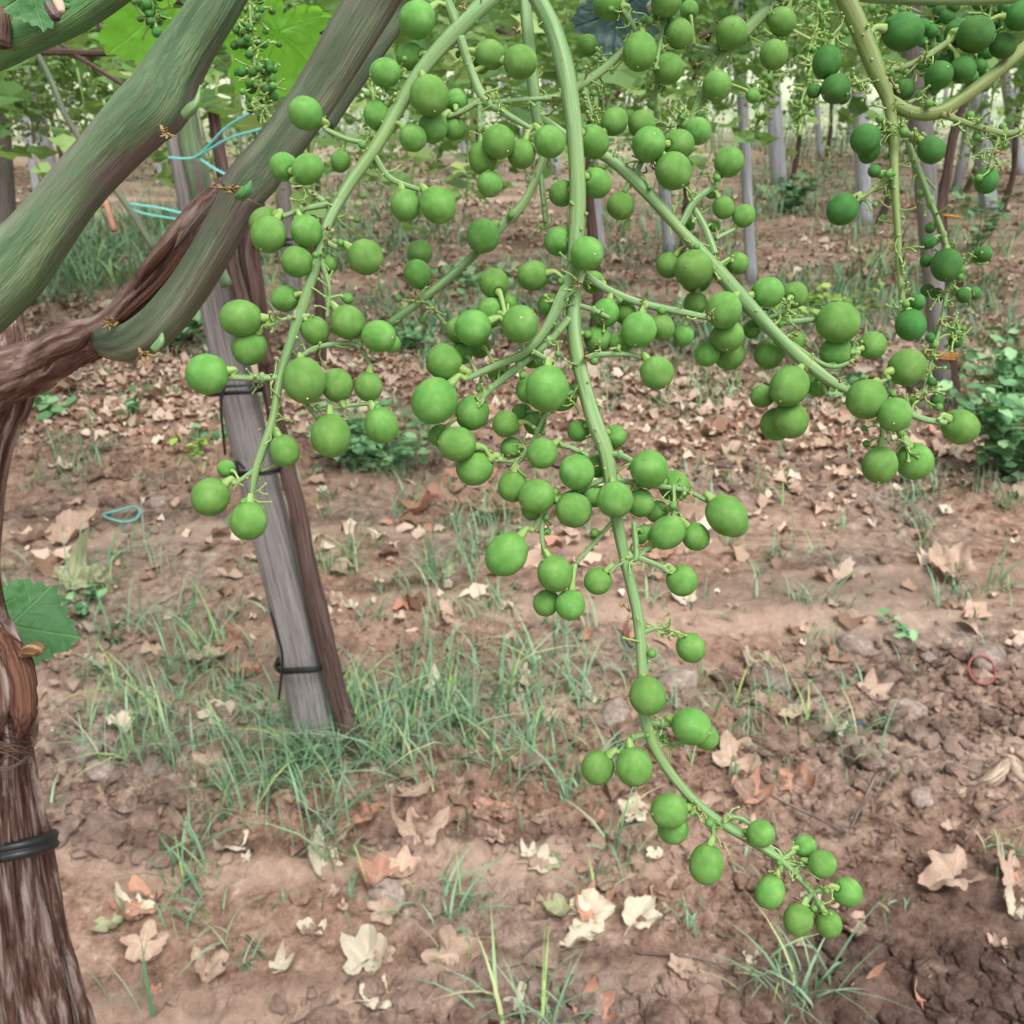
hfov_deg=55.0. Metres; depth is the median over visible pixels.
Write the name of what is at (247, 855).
fallen leaf
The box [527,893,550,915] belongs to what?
fallen leaf
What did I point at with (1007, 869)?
fallen leaf
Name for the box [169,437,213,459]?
weed plant
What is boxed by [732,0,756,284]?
vineyard post
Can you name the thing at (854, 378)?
weed plant
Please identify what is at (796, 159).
grapevine
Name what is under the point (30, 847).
rubber tie
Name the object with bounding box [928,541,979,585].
fallen leaf
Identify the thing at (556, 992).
fallen leaf
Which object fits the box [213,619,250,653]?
fallen leaf
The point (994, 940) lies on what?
fallen leaf
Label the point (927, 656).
stone
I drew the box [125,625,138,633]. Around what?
fallen leaf
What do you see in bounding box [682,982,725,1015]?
fallen leaf
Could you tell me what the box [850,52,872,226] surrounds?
vineyard post
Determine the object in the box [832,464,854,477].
fallen leaf
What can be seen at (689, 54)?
grapevine
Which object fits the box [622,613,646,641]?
fallen leaf
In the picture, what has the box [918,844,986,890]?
fallen leaf
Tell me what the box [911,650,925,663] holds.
fallen leaf
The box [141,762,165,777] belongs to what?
stone
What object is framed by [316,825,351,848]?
fallen leaf
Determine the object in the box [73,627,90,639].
fallen leaf
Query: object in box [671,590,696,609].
fallen leaf
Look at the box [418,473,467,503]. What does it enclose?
fallen leaf
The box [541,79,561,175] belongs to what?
vineyard post
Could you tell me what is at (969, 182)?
grapevine
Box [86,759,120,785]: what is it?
stone
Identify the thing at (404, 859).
fallen leaf
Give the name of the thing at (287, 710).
fallen leaf
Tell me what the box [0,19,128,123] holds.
grapevine
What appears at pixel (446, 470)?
fallen leaf
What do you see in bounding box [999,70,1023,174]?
vineyard post
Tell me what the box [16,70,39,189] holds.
vineyard post
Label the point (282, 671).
wire tie
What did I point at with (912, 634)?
weed plant
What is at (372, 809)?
fallen leaf
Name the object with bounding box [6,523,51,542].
fallen leaf
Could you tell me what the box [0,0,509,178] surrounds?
grapevine
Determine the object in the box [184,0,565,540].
grape cluster
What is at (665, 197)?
vineyard post
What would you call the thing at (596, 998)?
fallen leaf
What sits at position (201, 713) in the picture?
fallen leaf
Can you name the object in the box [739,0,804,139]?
grape cluster
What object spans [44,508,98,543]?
fallen leaf
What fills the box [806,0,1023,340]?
grape cluster
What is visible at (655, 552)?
fallen leaf
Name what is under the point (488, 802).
fallen leaf
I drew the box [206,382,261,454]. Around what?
wire tie
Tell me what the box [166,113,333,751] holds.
vineyard post
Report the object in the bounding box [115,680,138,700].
fallen leaf
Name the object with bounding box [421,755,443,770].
fallen leaf
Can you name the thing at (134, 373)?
fallen leaf
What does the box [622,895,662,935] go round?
fallen leaf
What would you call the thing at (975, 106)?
vineyard post
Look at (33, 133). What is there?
grapevine
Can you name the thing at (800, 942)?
fallen leaf
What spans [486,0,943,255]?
grapevine
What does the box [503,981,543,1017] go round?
fallen leaf
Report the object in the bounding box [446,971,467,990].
fallen leaf
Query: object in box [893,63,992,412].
grape cluster
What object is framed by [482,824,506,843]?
fallen leaf
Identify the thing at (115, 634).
fallen leaf
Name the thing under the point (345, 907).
fallen leaf
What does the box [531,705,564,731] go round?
fallen leaf
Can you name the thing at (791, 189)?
weed plant
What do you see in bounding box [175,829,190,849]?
fallen leaf
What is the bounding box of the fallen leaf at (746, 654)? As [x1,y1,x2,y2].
[740,634,769,665]
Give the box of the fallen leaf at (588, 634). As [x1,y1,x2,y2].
[579,624,592,640]
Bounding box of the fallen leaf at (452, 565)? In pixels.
[443,561,457,576]
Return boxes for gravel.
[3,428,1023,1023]
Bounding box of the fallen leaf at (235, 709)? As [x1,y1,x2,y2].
[229,700,249,711]
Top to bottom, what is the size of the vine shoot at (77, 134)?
0.203 m
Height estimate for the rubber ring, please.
0.056 m
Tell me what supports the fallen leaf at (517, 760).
on the ground at (763, 619)
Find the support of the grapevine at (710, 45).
on the ground at (763, 619)
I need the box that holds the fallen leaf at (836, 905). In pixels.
[815,894,849,920]
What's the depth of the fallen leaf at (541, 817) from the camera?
2.05 m
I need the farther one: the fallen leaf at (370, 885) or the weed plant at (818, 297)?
the weed plant at (818, 297)
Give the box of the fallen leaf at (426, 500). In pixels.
[400,492,441,513]
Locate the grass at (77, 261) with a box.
[1,93,1023,1023]
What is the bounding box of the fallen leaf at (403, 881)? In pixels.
[395,866,413,885]
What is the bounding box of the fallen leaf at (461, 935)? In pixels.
[456,929,491,937]
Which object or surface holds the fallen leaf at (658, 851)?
on the ground at (763, 619)
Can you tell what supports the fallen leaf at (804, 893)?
on the ground at (763, 619)
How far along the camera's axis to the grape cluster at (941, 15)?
0.55 m
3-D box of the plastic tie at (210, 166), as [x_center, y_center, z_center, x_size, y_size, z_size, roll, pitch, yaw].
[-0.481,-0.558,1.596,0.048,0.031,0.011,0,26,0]
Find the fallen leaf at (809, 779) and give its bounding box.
[779,764,816,795]
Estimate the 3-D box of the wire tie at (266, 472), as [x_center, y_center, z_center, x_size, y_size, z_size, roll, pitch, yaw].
[-0.514,-0.101,1.991,0.127,0.063,0.135,0,26,0]
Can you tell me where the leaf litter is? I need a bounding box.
[1,105,1023,666]
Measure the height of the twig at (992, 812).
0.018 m
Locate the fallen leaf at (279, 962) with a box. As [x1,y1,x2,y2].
[269,939,293,973]
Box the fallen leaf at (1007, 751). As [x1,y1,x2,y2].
[1001,746,1010,756]
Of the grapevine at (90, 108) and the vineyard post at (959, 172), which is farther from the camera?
the vineyard post at (959, 172)
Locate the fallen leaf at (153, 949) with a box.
[120,919,168,962]
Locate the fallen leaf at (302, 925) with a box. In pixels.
[296,917,326,935]
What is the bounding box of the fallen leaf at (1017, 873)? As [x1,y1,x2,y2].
[1014,870,1022,882]
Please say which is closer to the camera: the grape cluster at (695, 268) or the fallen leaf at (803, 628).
the grape cluster at (695, 268)
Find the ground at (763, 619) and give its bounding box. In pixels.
[1,40,1023,1023]
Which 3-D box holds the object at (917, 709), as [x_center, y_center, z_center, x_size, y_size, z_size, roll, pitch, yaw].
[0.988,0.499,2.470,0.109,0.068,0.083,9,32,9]
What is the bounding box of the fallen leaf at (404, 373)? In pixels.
[399,365,411,375]
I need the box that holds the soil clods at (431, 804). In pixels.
[1,214,1023,1023]
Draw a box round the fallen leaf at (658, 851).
[646,846,668,859]
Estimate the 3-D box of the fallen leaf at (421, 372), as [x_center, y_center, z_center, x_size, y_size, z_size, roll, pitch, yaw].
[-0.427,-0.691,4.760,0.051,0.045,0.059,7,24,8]
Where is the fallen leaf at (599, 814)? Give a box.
[582,808,606,823]
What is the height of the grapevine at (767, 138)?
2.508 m
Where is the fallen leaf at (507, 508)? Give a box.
[470,490,514,514]
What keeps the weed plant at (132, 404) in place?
on the ground at (763, 619)
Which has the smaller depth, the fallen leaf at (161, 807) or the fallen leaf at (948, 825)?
the fallen leaf at (948, 825)
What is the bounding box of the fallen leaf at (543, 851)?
[515,843,557,872]
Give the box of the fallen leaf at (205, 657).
[183,645,229,663]
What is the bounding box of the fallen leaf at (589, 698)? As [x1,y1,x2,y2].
[572,686,601,702]
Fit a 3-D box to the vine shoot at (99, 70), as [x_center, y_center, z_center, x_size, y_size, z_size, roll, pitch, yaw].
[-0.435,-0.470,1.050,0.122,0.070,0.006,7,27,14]
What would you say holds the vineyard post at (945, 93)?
on the ground at (763, 619)
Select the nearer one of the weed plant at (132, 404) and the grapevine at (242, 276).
the grapevine at (242, 276)
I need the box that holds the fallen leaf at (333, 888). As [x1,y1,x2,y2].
[324,884,340,896]
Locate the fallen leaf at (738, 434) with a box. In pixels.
[735,424,757,436]
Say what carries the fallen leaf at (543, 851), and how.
on the ground at (763, 619)
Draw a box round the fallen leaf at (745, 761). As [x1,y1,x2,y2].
[712,729,761,776]
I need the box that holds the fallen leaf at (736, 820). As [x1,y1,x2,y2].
[716,812,740,829]
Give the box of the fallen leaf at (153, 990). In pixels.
[150,982,162,996]
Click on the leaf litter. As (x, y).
(43, 561)
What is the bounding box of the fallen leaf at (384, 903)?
[357,896,399,924]
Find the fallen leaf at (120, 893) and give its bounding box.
[114,882,154,920]
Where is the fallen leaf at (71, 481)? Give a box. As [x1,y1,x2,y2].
[61,477,79,482]
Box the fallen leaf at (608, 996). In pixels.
[573,975,617,1023]
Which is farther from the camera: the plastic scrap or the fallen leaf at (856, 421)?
the fallen leaf at (856, 421)
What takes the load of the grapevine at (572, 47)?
on the ground at (763, 619)
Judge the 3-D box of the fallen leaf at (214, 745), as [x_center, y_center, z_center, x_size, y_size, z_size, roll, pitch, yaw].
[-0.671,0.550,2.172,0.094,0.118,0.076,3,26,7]
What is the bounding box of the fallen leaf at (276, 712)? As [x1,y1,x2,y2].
[256,697,282,717]
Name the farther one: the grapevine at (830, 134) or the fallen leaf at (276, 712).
the grapevine at (830, 134)
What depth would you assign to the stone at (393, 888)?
1.90 m
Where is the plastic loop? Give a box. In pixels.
[102,506,140,522]
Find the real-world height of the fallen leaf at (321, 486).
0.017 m
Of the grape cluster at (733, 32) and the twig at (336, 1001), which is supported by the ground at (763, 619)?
the twig at (336, 1001)
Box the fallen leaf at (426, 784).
[397,778,432,796]
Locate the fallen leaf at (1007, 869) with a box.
[997,834,1023,891]
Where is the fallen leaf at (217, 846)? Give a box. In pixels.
[212,829,248,850]
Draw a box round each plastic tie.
[129,202,181,213]
[131,205,175,219]
[168,104,263,159]
[196,128,261,157]
[199,158,224,174]
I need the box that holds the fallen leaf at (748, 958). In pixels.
[743,946,760,965]
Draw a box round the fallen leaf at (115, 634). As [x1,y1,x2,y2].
[103,626,127,640]
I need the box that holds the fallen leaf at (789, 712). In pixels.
[778,698,812,718]
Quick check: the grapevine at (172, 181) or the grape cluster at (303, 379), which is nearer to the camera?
the grape cluster at (303, 379)
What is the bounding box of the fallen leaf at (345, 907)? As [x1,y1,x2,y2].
[337,898,347,910]
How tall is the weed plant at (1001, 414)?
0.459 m
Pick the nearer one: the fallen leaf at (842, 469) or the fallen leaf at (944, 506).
the fallen leaf at (944, 506)
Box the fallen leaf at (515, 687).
[489,675,523,707]
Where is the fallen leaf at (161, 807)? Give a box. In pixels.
[157,803,164,816]
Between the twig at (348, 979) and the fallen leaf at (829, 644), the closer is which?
the twig at (348, 979)
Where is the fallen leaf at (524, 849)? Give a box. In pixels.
[520,838,540,856]
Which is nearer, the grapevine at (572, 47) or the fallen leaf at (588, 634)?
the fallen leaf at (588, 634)
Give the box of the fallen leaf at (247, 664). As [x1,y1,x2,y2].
[230,660,268,677]
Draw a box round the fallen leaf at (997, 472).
[981,471,1002,478]
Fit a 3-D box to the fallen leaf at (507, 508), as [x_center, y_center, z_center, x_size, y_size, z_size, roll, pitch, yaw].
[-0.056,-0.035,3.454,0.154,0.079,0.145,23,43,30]
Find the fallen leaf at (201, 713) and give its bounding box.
[193,699,234,728]
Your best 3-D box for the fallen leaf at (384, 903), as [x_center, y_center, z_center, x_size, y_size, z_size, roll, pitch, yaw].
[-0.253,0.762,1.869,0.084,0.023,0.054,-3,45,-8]
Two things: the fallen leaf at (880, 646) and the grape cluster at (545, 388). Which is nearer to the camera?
the grape cluster at (545, 388)
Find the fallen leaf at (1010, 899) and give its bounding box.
[1004,880,1023,920]
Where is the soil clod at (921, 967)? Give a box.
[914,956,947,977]
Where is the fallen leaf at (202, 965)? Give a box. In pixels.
[191,944,228,982]
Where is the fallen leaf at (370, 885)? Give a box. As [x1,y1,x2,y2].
[364,873,382,888]
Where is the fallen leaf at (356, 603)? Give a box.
[344,599,358,608]
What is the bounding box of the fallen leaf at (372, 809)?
[349,793,385,827]
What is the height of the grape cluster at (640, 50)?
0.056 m
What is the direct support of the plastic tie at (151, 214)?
attached to the grapevine at (242, 276)
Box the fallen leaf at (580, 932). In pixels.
[559,918,606,948]
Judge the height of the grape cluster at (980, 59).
0.061 m
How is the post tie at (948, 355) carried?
attached to the vineyard post at (931, 176)
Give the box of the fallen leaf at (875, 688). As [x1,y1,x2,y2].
[849,668,895,700]
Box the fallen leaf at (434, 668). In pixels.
[418,664,459,703]
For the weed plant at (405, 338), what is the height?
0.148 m
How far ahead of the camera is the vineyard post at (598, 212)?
7.18 m
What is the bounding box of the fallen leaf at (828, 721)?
[818,709,848,735]
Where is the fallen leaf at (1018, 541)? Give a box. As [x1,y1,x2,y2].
[1007,534,1023,545]
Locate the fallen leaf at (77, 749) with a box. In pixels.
[70,735,104,765]
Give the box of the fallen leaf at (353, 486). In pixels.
[346,478,360,488]
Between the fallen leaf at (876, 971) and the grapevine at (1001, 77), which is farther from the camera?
the grapevine at (1001, 77)
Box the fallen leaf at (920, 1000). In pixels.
[915,974,930,1010]
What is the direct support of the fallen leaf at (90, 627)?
on the ground at (763, 619)
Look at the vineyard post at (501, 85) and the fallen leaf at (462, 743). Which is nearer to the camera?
the fallen leaf at (462, 743)
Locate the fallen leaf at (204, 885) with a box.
[202,878,216,892]
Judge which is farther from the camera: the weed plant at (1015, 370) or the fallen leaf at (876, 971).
the weed plant at (1015, 370)
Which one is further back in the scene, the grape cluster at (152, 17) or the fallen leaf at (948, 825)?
the fallen leaf at (948, 825)
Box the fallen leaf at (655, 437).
[650,431,658,439]
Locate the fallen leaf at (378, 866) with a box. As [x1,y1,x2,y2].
[356,851,399,885]
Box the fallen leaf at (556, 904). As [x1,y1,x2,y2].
[539,893,575,915]
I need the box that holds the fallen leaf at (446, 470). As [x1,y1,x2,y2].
[444,467,498,489]
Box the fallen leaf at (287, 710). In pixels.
[272,701,291,726]
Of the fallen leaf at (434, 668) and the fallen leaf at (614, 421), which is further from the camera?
the fallen leaf at (614, 421)
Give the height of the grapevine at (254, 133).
2.573 m
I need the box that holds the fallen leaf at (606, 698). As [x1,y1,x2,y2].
[601,692,609,700]
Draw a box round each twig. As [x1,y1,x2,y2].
[175,339,196,356]
[244,935,265,958]
[289,999,339,1023]
[295,802,329,818]
[343,958,369,984]
[510,943,598,968]
[592,786,626,881]
[636,951,736,976]
[760,790,850,835]
[849,774,876,828]
[963,795,1023,841]
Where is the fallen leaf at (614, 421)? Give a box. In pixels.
[610,416,620,424]
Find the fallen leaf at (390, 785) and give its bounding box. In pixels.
[385,783,392,794]
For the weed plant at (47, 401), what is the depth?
4.24 m
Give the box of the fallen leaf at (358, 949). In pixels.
[340,924,386,975]
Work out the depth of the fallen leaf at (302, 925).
1.84 m
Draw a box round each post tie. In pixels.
[926,348,957,359]
[943,214,960,218]
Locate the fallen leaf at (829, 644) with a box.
[822,635,831,655]
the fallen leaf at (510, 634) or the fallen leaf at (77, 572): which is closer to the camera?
the fallen leaf at (510, 634)
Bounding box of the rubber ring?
[968,654,995,684]
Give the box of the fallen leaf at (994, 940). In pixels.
[983,932,1011,948]
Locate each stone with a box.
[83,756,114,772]
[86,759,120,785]
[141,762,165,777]
[147,495,169,508]
[320,818,335,832]
[341,774,357,786]
[367,878,405,910]
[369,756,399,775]
[602,698,629,726]
[658,666,698,690]
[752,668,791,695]
[804,696,820,703]
[833,696,846,708]
[836,633,873,657]
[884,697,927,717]
[908,787,933,808]
[919,651,937,662]
[964,759,982,764]
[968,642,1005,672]
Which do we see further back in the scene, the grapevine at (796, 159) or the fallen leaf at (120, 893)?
the grapevine at (796, 159)
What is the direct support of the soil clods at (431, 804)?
on the ground at (763, 619)
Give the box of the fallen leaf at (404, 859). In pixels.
[388,845,420,877]
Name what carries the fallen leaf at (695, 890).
on the ground at (763, 619)
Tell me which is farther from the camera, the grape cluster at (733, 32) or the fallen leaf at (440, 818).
the fallen leaf at (440, 818)
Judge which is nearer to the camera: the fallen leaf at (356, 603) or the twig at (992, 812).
the twig at (992, 812)
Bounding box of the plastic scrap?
[840,720,865,728]
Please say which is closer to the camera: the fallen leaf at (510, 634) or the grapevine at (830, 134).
the fallen leaf at (510, 634)
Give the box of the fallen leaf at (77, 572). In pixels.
[54,527,105,589]
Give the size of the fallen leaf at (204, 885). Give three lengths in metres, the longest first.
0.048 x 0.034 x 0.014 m
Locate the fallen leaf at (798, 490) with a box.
[788,477,805,494]
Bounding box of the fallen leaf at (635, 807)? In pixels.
[618,791,650,821]
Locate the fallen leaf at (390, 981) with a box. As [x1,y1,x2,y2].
[385,967,399,990]
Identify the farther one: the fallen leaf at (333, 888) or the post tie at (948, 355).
the post tie at (948, 355)
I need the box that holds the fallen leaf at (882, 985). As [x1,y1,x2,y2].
[850,968,898,1022]
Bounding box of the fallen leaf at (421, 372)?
[419,364,425,374]
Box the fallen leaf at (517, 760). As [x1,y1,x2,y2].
[510,754,541,772]
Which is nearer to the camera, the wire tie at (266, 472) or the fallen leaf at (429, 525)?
the wire tie at (266, 472)
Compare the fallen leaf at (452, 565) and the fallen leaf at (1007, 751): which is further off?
the fallen leaf at (452, 565)
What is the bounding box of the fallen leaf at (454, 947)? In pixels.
[417,924,483,974]
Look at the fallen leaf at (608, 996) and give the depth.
1.68 m
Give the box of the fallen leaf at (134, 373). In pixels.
[124,369,136,381]
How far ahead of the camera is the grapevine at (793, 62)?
14.83 m
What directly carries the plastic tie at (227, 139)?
attached to the grapevine at (242, 276)
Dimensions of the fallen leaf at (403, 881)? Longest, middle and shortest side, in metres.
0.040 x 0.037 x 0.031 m
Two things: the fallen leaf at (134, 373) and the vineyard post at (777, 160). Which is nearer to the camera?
the fallen leaf at (134, 373)
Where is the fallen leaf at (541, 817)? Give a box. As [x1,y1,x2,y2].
[530,806,558,823]
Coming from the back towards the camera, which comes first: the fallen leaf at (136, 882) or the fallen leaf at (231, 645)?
the fallen leaf at (231, 645)
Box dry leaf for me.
[953,756,1023,796]
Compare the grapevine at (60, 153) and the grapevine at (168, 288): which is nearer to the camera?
the grapevine at (168, 288)
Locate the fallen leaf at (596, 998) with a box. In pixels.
[577,987,604,1016]
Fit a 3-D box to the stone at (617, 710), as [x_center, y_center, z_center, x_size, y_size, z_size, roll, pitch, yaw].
[0.244,0.484,2.355,0.082,0.052,0.077,-14,29,-26]
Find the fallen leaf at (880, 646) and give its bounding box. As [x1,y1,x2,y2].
[875,642,885,648]
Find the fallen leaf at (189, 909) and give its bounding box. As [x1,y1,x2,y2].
[184,901,206,914]
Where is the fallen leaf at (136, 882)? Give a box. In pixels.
[107,873,181,922]
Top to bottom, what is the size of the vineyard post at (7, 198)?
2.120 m
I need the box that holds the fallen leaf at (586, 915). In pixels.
[576,876,615,923]
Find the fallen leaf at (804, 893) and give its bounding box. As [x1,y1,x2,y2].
[792,890,807,898]
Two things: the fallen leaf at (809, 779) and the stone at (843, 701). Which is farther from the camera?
the stone at (843, 701)
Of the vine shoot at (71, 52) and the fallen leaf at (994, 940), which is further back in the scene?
the fallen leaf at (994, 940)
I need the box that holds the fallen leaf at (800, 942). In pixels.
[796,938,812,948]
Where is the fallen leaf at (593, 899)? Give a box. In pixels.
[558,888,614,932]
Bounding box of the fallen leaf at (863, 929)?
[837,910,869,936]
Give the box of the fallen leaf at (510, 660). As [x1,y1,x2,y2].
[497,655,535,687]
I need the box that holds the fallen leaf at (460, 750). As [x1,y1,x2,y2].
[435,739,478,758]
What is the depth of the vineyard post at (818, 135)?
12.71 m
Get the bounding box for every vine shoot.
[35,54,154,250]
[40,48,116,56]
[59,43,122,85]
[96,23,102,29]
[103,198,117,231]
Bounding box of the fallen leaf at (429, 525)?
[421,519,433,531]
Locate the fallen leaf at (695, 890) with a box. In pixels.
[650,876,700,916]
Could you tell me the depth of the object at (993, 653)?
2.57 m
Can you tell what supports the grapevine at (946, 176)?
on the ground at (763, 619)
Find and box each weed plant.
[33,390,76,420]
[61,582,107,615]
[115,386,150,414]
[168,310,203,344]
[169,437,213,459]
[191,419,227,439]
[297,399,441,471]
[394,319,435,352]
[429,257,564,294]
[752,170,826,212]
[775,281,884,317]
[808,362,967,397]
[877,607,920,640]
[936,349,1023,481]
[941,320,1023,397]
[952,192,1017,249]
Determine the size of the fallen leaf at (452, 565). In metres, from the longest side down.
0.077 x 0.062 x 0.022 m
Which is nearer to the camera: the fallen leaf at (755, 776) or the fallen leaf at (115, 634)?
the fallen leaf at (755, 776)
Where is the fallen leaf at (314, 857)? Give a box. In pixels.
[308,825,342,879]
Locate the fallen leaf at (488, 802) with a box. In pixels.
[472,797,515,818]
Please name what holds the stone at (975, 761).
on the ground at (763, 619)
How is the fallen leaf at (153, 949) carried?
on the ground at (763, 619)
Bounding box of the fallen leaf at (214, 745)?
[190,739,234,787]
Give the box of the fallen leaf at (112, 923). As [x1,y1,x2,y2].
[84,896,124,932]
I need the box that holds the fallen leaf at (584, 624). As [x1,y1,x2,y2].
[579,615,586,640]
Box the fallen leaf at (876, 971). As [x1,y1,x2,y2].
[851,962,885,986]
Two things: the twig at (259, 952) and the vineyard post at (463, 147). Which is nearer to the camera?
the twig at (259, 952)
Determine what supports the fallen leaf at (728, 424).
on the leaf litter
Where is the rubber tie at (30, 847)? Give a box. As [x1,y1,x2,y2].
[0,828,59,862]
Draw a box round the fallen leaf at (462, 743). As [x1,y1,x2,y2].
[454,732,477,750]
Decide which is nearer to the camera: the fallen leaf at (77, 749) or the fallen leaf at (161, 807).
the fallen leaf at (161, 807)
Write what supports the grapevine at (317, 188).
on the ground at (763, 619)
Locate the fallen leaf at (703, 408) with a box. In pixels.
[697,404,711,416]
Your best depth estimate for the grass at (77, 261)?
2.63 m
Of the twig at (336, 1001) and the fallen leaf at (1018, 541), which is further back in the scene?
the fallen leaf at (1018, 541)
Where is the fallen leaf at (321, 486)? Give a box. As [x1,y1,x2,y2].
[316,485,327,492]
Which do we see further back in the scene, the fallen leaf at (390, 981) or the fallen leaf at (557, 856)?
the fallen leaf at (557, 856)
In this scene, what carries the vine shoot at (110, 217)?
hanging from the vine shoot at (77, 134)
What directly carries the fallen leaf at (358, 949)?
on the ground at (763, 619)
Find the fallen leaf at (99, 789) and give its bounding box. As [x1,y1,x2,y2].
[85,777,116,796]
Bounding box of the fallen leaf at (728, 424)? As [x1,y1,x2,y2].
[725,407,746,431]
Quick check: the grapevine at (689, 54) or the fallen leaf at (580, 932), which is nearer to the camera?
the fallen leaf at (580, 932)
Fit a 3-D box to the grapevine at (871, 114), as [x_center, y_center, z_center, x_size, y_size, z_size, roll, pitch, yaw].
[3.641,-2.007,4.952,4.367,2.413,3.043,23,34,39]
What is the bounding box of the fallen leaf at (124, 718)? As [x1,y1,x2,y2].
[106,710,134,732]
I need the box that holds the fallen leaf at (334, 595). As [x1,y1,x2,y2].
[329,591,346,612]
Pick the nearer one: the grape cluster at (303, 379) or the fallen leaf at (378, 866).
the grape cluster at (303, 379)
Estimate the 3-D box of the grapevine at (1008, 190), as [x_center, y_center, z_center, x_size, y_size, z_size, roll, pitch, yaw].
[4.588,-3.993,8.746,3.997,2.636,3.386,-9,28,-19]
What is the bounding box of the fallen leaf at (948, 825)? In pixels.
[941,819,959,830]
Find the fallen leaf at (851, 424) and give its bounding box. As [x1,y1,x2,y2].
[849,420,859,428]
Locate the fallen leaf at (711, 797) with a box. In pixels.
[700,791,731,822]
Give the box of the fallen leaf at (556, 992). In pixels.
[538,987,558,1008]
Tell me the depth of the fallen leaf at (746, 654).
2.63 m
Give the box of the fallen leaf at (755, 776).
[732,768,775,803]
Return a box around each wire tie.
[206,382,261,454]
[232,460,280,477]
[239,237,292,247]
[269,609,321,699]
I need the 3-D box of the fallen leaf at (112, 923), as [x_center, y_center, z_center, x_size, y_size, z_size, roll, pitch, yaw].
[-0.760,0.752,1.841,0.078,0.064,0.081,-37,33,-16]
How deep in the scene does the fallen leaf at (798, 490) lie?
3.58 m
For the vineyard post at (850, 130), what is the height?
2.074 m
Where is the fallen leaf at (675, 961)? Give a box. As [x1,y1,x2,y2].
[668,953,696,978]
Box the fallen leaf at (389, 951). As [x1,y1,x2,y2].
[374,941,395,963]
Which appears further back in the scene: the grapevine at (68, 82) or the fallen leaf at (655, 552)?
the grapevine at (68, 82)
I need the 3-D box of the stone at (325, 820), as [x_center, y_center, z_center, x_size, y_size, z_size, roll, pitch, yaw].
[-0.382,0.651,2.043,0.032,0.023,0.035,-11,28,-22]
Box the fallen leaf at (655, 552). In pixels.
[649,546,676,560]
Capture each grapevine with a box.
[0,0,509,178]
[0,0,892,762]
[0,0,1023,1023]
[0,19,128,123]
[3,22,244,164]
[6,0,653,364]
[22,78,35,141]
[24,6,326,183]
[25,60,107,102]
[36,0,539,223]
[38,44,227,158]
[225,0,1023,361]
[245,29,472,138]
[391,1,568,176]
[406,0,835,124]
[455,0,711,172]
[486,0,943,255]
[574,1,789,120]
[587,0,1023,397]
[680,1,964,184]
[696,0,1023,225]
[731,47,759,104]
[749,38,1015,75]
[753,0,963,157]
[794,7,1021,192]
[837,7,1023,138]
[844,6,1023,212]
[996,58,1023,92]
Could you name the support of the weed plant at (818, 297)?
on the ground at (763, 619)
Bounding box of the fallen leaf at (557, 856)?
[544,850,561,870]
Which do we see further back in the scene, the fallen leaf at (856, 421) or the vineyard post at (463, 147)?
the vineyard post at (463, 147)
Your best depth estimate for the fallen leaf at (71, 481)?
3.64 m
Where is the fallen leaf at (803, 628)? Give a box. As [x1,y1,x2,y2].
[796,623,809,633]
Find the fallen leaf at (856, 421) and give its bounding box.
[843,418,869,430]
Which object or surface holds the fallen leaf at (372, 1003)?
on the ground at (763, 619)
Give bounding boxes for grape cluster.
[130,0,172,38]
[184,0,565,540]
[230,0,285,123]
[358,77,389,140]
[387,0,980,483]
[411,0,862,938]
[520,0,693,124]
[637,0,796,157]
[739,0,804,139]
[786,0,849,141]
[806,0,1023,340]
[863,4,909,65]
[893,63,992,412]
[898,5,960,97]
[961,4,1011,91]
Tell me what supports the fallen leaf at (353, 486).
on the ground at (763, 619)
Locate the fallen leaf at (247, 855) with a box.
[241,849,252,861]
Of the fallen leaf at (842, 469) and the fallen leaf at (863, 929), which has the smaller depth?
the fallen leaf at (863, 929)
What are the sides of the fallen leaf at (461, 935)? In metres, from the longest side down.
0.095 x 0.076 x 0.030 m
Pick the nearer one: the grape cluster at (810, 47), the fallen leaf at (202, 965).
the grape cluster at (810, 47)
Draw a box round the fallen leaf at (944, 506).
[939,504,954,514]
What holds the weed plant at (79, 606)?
on the ground at (763, 619)
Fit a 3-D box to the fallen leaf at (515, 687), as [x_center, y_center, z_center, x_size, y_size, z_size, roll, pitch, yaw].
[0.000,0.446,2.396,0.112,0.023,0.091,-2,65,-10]
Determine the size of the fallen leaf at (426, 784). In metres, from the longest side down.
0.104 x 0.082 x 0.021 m
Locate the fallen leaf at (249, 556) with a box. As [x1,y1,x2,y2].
[245,552,256,559]
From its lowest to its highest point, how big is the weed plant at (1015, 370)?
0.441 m
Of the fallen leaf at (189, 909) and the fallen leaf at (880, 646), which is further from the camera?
the fallen leaf at (880, 646)
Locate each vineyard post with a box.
[0,110,24,330]
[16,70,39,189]
[26,65,55,167]
[156,148,164,185]
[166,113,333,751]
[230,79,247,153]
[272,107,307,359]
[454,45,468,174]
[500,74,505,120]
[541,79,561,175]
[579,0,605,255]
[647,0,674,252]
[725,56,731,103]
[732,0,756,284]
[765,42,786,186]
[813,78,823,158]
[845,92,852,143]
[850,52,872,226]
[898,5,950,391]
[942,88,948,102]
[951,102,971,192]
[970,56,997,213]
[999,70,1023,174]
[1006,68,1021,140]
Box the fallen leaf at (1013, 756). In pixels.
[1006,747,1023,762]
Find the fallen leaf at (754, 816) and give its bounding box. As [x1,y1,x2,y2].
[737,811,767,828]
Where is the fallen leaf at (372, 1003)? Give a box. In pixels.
[345,974,400,1009]
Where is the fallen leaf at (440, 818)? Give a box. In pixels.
[390,793,449,851]
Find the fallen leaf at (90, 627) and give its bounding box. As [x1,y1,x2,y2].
[78,619,118,632]
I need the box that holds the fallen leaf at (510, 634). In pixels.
[505,629,515,638]

